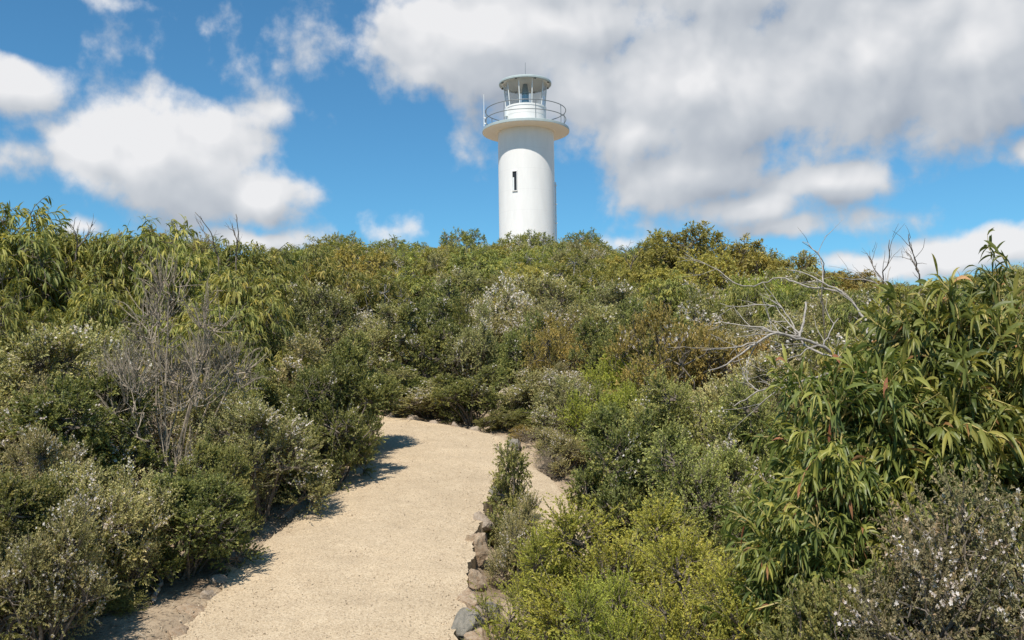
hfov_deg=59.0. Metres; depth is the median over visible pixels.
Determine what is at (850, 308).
wattle
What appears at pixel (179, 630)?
edging stone
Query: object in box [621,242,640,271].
bare shrub
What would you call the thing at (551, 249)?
gum tree
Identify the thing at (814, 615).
shrub
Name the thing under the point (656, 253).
wattle tree
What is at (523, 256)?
gum tree
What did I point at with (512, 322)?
shrub
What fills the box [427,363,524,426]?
shrub
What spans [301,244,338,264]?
wattle
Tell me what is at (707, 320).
shrub
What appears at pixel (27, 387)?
shrub
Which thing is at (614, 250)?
wattle
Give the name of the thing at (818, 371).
wattle
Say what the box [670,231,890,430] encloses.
dead tree
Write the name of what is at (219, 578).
edging stone
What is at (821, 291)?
bare shrub
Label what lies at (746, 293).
wattle
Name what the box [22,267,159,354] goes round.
wattle
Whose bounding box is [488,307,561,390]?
shrub
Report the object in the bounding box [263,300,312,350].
shrub
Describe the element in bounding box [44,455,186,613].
shrub
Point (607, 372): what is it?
shrub
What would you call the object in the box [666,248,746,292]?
shrub
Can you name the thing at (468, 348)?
shrub
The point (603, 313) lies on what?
shrub
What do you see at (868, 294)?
shrub
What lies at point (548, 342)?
shrub
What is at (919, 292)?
shrub
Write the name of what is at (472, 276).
shrub
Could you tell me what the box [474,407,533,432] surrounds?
shrub
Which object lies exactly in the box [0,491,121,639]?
shrub
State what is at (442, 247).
shrub
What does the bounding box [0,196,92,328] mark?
wattle
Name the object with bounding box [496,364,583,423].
shrub
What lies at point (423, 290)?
shrub
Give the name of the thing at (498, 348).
shrub
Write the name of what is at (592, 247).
gum tree
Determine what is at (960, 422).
wattle
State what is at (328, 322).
shrub
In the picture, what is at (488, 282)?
shrub
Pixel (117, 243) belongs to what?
wattle
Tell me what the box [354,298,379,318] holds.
shrub
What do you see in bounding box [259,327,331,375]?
shrub
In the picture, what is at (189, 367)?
dead shrub
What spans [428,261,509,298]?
wattle
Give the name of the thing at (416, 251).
shrub
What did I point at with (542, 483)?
side path
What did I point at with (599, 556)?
shrub
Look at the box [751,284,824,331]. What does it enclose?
shrub
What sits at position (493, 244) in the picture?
gum tree
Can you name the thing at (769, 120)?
sky
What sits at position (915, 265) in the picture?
bare shrub
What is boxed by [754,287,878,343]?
shrub
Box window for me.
[512,170,517,191]
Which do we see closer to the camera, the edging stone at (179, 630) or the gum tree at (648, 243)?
the edging stone at (179, 630)
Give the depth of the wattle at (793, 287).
16.91 m
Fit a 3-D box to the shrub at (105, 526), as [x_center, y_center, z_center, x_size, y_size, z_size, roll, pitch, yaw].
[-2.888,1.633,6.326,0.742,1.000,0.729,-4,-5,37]
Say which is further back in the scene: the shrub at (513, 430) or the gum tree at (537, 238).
the gum tree at (537, 238)
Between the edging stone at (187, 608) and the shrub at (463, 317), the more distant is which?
the shrub at (463, 317)
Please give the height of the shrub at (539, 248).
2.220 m
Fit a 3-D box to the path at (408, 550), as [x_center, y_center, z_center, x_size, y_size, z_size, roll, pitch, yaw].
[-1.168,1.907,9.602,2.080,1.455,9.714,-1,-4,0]
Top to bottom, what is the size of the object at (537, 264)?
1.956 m
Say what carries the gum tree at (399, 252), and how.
on the ground
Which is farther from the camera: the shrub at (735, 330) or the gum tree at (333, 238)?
the gum tree at (333, 238)
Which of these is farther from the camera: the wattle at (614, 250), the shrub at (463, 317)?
the wattle at (614, 250)
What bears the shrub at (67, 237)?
on the ground
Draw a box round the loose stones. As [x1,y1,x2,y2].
[151,419,495,639]
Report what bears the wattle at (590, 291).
on the ground
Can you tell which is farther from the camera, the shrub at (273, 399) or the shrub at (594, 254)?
the shrub at (594, 254)
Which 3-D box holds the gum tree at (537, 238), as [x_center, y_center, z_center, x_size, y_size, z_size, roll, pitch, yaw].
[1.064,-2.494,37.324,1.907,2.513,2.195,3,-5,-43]
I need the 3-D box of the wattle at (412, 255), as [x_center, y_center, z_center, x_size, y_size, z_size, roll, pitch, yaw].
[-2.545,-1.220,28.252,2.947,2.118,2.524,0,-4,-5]
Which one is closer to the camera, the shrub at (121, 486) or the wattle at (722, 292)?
the shrub at (121, 486)
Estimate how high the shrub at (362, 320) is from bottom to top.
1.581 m
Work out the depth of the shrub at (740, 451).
8.04 m
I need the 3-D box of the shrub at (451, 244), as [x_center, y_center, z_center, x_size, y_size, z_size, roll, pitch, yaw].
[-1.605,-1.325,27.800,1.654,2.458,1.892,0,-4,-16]
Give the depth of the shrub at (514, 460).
8.47 m
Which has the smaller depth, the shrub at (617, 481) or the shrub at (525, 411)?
the shrub at (617, 481)
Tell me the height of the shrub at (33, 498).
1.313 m
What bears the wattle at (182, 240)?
on the ground
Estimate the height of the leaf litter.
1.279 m
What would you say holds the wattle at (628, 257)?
on the ground
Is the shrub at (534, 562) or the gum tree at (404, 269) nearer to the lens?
the shrub at (534, 562)
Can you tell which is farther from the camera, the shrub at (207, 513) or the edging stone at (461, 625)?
the shrub at (207, 513)
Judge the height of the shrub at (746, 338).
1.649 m
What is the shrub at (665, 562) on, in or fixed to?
on the ground
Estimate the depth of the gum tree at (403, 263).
25.98 m
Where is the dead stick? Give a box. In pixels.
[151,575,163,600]
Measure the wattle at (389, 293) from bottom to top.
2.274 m
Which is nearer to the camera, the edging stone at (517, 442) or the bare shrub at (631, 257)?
the edging stone at (517, 442)
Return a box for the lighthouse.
[482,68,568,249]
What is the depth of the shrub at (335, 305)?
17.09 m
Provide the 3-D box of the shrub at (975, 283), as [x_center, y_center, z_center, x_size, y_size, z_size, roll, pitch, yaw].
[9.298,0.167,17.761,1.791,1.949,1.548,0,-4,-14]
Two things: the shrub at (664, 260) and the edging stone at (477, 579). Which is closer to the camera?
the edging stone at (477, 579)
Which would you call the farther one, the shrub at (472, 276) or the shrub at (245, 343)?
the shrub at (472, 276)
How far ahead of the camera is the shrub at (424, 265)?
25.40 m
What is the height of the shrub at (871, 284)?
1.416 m
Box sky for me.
[0,0,1023,285]
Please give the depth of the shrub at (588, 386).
12.41 m
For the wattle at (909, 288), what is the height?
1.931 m
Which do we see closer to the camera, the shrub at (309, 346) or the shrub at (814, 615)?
the shrub at (814, 615)
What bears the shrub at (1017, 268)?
on the ground
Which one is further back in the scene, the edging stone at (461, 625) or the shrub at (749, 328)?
the shrub at (749, 328)
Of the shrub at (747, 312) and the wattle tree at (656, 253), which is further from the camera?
the wattle tree at (656, 253)
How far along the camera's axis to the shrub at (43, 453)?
6.79 m
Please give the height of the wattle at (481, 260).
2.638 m
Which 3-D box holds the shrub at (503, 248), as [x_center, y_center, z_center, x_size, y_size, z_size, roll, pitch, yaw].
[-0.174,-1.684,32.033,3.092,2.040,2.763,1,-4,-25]
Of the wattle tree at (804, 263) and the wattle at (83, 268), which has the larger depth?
the wattle tree at (804, 263)
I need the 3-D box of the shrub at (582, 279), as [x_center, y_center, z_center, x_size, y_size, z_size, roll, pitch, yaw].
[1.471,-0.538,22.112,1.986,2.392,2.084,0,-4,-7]
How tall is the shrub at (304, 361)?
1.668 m
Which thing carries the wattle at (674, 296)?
on the ground
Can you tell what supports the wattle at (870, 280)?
on the ground
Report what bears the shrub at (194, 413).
on the ground
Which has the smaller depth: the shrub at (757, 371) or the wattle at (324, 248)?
the shrub at (757, 371)
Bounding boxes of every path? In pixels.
[171,416,501,639]
[494,436,588,597]
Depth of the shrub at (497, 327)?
17.32 m
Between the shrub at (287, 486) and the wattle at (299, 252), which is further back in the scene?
the wattle at (299, 252)
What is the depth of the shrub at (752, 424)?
8.53 m
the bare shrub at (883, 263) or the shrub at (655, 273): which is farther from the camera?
the shrub at (655, 273)
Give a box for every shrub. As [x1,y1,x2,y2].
[0,321,125,436]
[0,367,91,477]
[0,370,179,498]
[0,422,102,494]
[0,465,122,639]
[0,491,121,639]
[17,317,175,453]
[29,228,83,284]
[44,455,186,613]
[66,485,162,606]
[71,215,94,306]
[84,587,153,618]
[86,248,272,489]
[95,499,167,612]
[101,338,185,471]
[107,229,132,244]
[130,462,268,594]
[133,224,194,262]
[158,387,293,482]
[165,396,338,522]
[169,232,215,303]
[173,432,265,543]
[185,363,269,425]
[195,212,219,294]
[225,215,239,272]
[242,329,330,395]
[249,362,311,420]
[254,251,295,275]
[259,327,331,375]
[260,417,324,503]
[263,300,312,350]
[265,306,333,366]
[267,333,328,374]
[278,351,388,491]
[281,275,366,355]
[288,323,404,449]
[321,307,379,361]
[328,407,386,465]
[329,244,397,294]
[340,302,435,377]
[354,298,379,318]
[357,245,393,259]
[361,249,402,274]
[361,359,432,409]
[376,253,400,284]
[377,297,474,380]
[386,366,456,418]
[402,275,472,379]
[409,248,425,261]
[414,242,464,281]
[418,283,466,322]
[419,244,470,260]
[426,248,464,292]
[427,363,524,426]
[432,263,487,301]
[437,276,484,320]
[441,236,467,267]
[441,296,499,390]
[445,308,480,332]
[451,327,511,385]
[458,270,537,347]
[460,269,514,306]
[461,520,599,639]
[469,353,527,392]
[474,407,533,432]
[477,300,569,346]
[480,262,576,306]
[483,434,545,550]
[483,487,558,594]
[488,243,519,256]
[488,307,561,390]
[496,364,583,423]
[497,489,747,639]
[501,298,599,363]
[503,238,568,258]
[505,408,548,427]
[506,245,557,268]
[507,424,541,441]
[510,268,582,315]
[510,360,584,410]
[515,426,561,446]
[518,316,595,382]
[524,371,611,447]
[528,561,670,639]
[529,426,588,477]
[532,300,597,373]
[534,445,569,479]
[548,247,594,294]
[554,370,646,470]
[554,381,608,436]
[559,401,695,554]
[560,273,661,340]
[564,296,641,395]
[566,237,610,263]
[567,239,601,252]
[572,346,676,410]
[574,303,650,365]
[589,258,647,295]
[598,519,798,639]
[599,298,755,425]
[604,255,646,269]
[607,364,750,492]
[611,295,696,383]
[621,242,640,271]
[626,425,764,588]
[632,242,690,283]
[639,265,702,298]
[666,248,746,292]
[670,301,743,344]
[676,279,715,306]
[676,329,770,399]
[681,373,822,490]
[683,279,734,331]
[686,432,774,571]
[689,351,792,431]
[696,290,730,305]
[699,285,725,298]
[717,269,803,315]
[718,327,809,381]
[719,299,762,332]
[719,317,768,341]
[725,265,835,296]
[727,324,779,343]
[730,349,848,478]
[751,551,941,639]
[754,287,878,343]
[755,310,884,379]
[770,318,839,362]
[799,229,833,345]
[814,270,845,275]
[822,481,1023,639]
[830,289,894,319]
[833,286,882,298]
[834,283,911,314]
[839,448,1023,639]
[840,281,906,290]
[861,223,900,324]
[887,280,936,319]
[893,231,924,294]
[967,273,1023,313]
[971,278,1006,304]
[1005,262,1023,276]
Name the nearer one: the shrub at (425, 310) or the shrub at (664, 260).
the shrub at (425, 310)
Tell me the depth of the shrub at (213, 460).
7.75 m
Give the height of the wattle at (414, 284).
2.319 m
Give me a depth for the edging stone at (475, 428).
13.01 m
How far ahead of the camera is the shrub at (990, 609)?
3.65 m
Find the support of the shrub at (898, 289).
on the ground
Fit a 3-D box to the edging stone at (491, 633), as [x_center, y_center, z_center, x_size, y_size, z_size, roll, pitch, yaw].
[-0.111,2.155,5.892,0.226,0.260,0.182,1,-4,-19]
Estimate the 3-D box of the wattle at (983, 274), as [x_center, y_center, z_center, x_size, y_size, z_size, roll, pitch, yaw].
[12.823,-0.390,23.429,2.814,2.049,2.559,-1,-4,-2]
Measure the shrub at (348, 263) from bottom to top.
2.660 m
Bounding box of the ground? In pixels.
[0,293,746,639]
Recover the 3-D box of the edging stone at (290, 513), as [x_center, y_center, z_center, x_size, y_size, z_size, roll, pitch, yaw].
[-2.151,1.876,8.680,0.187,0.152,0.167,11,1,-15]
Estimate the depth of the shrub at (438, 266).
22.93 m
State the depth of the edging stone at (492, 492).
9.39 m
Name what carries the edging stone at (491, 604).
on the ground
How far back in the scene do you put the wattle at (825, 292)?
18.61 m
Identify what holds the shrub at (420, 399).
on the ground
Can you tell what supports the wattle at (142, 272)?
on the ground
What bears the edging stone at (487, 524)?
on the path at (408, 550)
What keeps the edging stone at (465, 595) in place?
on the ground
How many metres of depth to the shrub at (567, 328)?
15.55 m
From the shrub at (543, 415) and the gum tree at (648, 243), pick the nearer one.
the shrub at (543, 415)
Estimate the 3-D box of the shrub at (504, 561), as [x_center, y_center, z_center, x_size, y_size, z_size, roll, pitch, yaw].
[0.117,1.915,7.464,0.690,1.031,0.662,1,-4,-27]
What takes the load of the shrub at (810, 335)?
on the ground
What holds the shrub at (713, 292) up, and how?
on the ground
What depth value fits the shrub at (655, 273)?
21.61 m
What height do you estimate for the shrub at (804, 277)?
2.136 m
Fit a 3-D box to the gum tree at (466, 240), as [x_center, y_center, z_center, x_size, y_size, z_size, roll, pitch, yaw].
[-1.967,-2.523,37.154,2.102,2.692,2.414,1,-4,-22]
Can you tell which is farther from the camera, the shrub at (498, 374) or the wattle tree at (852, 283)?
the wattle tree at (852, 283)
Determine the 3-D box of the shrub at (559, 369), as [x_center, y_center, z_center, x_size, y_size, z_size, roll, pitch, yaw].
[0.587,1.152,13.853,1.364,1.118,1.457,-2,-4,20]
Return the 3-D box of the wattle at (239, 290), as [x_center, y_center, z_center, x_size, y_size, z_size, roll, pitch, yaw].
[-4.070,0.580,13.115,2.129,2.866,2.074,2,-5,-38]
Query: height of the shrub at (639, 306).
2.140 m
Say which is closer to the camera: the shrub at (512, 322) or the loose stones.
the loose stones
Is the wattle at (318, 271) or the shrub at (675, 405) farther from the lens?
the wattle at (318, 271)
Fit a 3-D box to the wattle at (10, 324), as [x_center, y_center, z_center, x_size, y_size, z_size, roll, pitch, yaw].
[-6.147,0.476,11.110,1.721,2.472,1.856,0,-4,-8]
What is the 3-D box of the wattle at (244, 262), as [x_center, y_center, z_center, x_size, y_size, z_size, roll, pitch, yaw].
[-5.082,-0.051,16.848,2.884,3.177,3.059,2,-5,-31]
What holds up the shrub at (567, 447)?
on the ground
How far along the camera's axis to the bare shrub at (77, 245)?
13.09 m
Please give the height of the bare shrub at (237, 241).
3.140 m
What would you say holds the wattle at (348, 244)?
on the ground
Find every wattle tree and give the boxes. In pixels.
[628,220,751,288]
[702,233,781,289]
[747,249,850,294]
[815,268,884,295]
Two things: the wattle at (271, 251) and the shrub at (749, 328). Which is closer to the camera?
the shrub at (749, 328)
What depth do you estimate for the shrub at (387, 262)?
24.15 m
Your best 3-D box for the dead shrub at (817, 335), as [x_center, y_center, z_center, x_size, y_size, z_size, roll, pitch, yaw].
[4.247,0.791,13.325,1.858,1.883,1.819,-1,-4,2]
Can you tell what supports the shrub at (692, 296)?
on the ground
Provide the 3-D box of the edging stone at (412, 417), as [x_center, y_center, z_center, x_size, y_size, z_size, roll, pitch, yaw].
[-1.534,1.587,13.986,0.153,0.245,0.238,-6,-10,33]
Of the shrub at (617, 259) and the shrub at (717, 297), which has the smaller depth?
the shrub at (717, 297)
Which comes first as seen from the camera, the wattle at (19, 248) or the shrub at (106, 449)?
the shrub at (106, 449)
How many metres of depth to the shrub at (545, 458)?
11.15 m
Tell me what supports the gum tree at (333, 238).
on the ground
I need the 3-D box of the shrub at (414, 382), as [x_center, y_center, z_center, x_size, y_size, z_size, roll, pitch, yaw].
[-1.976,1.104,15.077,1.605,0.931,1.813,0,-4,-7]
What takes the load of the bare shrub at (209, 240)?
on the ground
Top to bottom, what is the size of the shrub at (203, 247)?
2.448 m
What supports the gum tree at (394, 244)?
on the ground
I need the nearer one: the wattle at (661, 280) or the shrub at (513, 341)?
the shrub at (513, 341)
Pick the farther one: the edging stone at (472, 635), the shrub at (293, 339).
the shrub at (293, 339)
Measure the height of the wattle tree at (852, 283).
1.942 m
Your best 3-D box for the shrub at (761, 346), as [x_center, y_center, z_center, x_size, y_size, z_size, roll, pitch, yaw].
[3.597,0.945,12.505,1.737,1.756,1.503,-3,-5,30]
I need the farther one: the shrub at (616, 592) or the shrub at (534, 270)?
the shrub at (534, 270)
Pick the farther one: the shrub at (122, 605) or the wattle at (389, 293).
the wattle at (389, 293)
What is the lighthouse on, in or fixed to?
on the ground
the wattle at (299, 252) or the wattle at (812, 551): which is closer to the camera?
the wattle at (812, 551)
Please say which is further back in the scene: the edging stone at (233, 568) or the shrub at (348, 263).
the shrub at (348, 263)
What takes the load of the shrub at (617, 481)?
on the ground
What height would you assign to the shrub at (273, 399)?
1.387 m
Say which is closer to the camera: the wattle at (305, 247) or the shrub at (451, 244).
the shrub at (451, 244)
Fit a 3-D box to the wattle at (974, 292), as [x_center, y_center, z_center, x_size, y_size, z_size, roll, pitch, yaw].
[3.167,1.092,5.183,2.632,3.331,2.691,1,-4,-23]
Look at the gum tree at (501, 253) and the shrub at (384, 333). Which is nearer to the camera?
the shrub at (384, 333)
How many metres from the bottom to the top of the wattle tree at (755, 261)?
2.744 m
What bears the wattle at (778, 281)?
on the ground
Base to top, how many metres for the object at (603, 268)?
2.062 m
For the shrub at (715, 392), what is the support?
on the ground
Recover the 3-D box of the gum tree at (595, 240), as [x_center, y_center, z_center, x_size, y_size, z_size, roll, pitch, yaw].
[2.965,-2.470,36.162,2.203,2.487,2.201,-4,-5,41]
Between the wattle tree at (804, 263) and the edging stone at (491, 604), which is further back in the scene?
the wattle tree at (804, 263)
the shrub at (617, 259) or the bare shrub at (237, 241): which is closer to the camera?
the bare shrub at (237, 241)
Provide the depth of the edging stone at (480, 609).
6.04 m
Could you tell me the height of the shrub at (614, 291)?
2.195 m
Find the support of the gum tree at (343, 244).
on the ground
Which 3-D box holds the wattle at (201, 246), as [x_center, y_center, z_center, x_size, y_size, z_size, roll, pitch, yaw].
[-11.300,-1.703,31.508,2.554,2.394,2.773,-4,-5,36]
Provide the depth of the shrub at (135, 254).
25.07 m
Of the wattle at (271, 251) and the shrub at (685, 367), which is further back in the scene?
the wattle at (271, 251)
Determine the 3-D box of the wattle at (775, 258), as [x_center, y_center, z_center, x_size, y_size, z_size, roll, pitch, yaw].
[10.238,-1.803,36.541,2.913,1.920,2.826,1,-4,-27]
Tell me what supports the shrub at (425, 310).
on the ground
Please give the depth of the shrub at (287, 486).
9.07 m
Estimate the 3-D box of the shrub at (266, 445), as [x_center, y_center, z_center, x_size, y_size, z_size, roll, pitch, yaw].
[-2.410,1.401,8.532,1.526,1.373,1.399,2,-5,-34]
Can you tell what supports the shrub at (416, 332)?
on the ground
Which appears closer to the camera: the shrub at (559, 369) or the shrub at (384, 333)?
the shrub at (559, 369)
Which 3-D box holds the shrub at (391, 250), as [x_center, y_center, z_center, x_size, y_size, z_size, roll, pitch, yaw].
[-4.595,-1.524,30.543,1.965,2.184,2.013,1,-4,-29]
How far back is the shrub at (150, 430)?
10.15 m
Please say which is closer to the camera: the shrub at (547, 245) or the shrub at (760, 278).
the shrub at (760, 278)
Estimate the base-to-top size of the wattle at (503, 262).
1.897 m
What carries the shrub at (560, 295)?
on the ground
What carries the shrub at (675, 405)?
on the ground
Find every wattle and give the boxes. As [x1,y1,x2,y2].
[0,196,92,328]
[0,225,150,332]
[0,257,75,378]
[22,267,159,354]
[69,214,230,353]
[93,234,133,254]
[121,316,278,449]
[129,236,213,313]
[133,287,263,407]
[168,265,304,369]
[183,238,221,262]
[187,234,311,350]
[254,243,340,284]
[258,234,383,344]
[279,246,329,275]
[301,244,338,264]
[302,240,333,254]
[323,239,377,294]
[356,268,456,320]
[394,246,448,272]
[409,242,438,253]
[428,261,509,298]
[443,243,511,283]
[494,255,530,266]
[534,256,565,286]
[569,285,656,306]
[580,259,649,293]
[602,245,626,254]
[611,251,644,264]
[626,269,716,321]
[632,264,688,289]
[698,428,926,639]
[706,276,785,321]
[711,328,1023,639]
[712,281,755,301]
[750,251,784,280]
[750,254,1023,615]
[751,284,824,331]
[755,269,815,297]
[757,286,833,323]
[764,325,875,435]
[783,276,877,304]
[804,288,897,344]
[824,228,1023,625]
[833,276,879,285]
[893,283,931,294]
[895,299,914,320]
[965,266,1023,290]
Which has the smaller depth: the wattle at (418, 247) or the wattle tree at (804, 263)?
the wattle tree at (804, 263)
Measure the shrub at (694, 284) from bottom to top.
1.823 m
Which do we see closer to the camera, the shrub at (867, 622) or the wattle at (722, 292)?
the shrub at (867, 622)
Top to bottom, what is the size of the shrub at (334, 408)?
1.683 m
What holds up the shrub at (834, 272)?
on the ground
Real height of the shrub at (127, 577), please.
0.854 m
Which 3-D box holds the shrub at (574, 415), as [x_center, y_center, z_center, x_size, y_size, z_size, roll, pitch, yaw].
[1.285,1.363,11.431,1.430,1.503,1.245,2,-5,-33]
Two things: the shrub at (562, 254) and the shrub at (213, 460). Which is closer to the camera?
the shrub at (213, 460)
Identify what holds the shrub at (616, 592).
on the ground
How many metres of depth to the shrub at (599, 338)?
14.21 m
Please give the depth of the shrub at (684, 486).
7.05 m
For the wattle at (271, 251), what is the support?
on the ground
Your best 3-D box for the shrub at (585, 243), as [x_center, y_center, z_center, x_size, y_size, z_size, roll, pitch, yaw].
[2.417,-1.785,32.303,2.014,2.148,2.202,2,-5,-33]
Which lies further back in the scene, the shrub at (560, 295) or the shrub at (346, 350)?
the shrub at (560, 295)
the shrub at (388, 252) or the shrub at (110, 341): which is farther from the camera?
the shrub at (388, 252)
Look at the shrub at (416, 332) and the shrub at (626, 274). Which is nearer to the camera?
the shrub at (416, 332)
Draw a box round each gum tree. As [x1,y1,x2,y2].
[319,230,360,249]
[326,236,398,270]
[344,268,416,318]
[347,250,381,285]
[363,251,420,278]
[368,234,422,253]
[377,246,415,266]
[392,264,411,281]
[439,227,487,249]
[465,246,517,261]
[477,242,500,248]
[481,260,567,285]
[495,231,540,249]
[500,246,553,274]
[524,229,556,248]
[526,244,581,276]
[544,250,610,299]
[561,226,609,249]
[575,256,619,270]
[580,243,611,254]
[628,228,665,282]
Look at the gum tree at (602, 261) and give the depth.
26.62 m
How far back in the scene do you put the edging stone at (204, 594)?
6.47 m
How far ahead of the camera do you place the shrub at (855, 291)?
20.06 m
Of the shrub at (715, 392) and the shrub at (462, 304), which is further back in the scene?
the shrub at (462, 304)
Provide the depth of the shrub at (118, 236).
33.98 m
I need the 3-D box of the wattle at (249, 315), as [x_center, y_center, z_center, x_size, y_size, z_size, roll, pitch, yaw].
[-4.032,0.671,11.986,1.881,2.222,1.611,-4,-5,37]
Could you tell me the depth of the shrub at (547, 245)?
30.45 m
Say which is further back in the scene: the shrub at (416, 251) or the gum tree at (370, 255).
the shrub at (416, 251)
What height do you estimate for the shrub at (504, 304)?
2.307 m
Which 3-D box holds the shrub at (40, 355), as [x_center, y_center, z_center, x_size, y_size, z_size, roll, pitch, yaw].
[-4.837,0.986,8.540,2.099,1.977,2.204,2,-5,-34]
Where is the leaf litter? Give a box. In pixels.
[74,443,558,635]
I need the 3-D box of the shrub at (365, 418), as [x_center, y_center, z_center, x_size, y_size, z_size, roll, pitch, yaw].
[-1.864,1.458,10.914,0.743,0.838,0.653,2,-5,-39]
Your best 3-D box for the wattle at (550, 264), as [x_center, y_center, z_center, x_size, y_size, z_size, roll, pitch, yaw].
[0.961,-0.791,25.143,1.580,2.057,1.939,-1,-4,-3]
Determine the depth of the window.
47.21 m
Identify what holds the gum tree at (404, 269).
on the ground
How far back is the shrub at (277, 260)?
22.81 m
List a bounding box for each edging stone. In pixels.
[167,624,188,637]
[175,603,204,617]
[200,589,215,599]
[209,574,227,584]
[221,564,238,573]
[281,507,293,516]
[407,415,418,420]
[451,607,488,639]
[457,587,480,609]
[464,627,488,639]
[465,532,489,567]
[468,569,487,591]
[469,426,480,431]
[473,511,493,531]
[474,605,488,627]
[485,601,500,624]
[488,487,503,504]
[489,629,501,639]
[507,438,520,450]
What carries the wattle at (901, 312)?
on the ground
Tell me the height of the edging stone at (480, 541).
0.287 m
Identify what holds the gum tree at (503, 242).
on the ground
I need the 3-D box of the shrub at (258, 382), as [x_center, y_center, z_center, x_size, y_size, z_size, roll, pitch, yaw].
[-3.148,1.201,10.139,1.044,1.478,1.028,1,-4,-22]
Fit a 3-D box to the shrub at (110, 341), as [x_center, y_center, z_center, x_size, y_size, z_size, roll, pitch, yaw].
[-4.896,0.872,10.481,1.952,1.886,1.968,2,-5,-36]
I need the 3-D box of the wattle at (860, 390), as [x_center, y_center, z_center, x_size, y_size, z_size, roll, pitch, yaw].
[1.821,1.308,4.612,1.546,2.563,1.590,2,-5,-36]
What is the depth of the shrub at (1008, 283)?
15.28 m

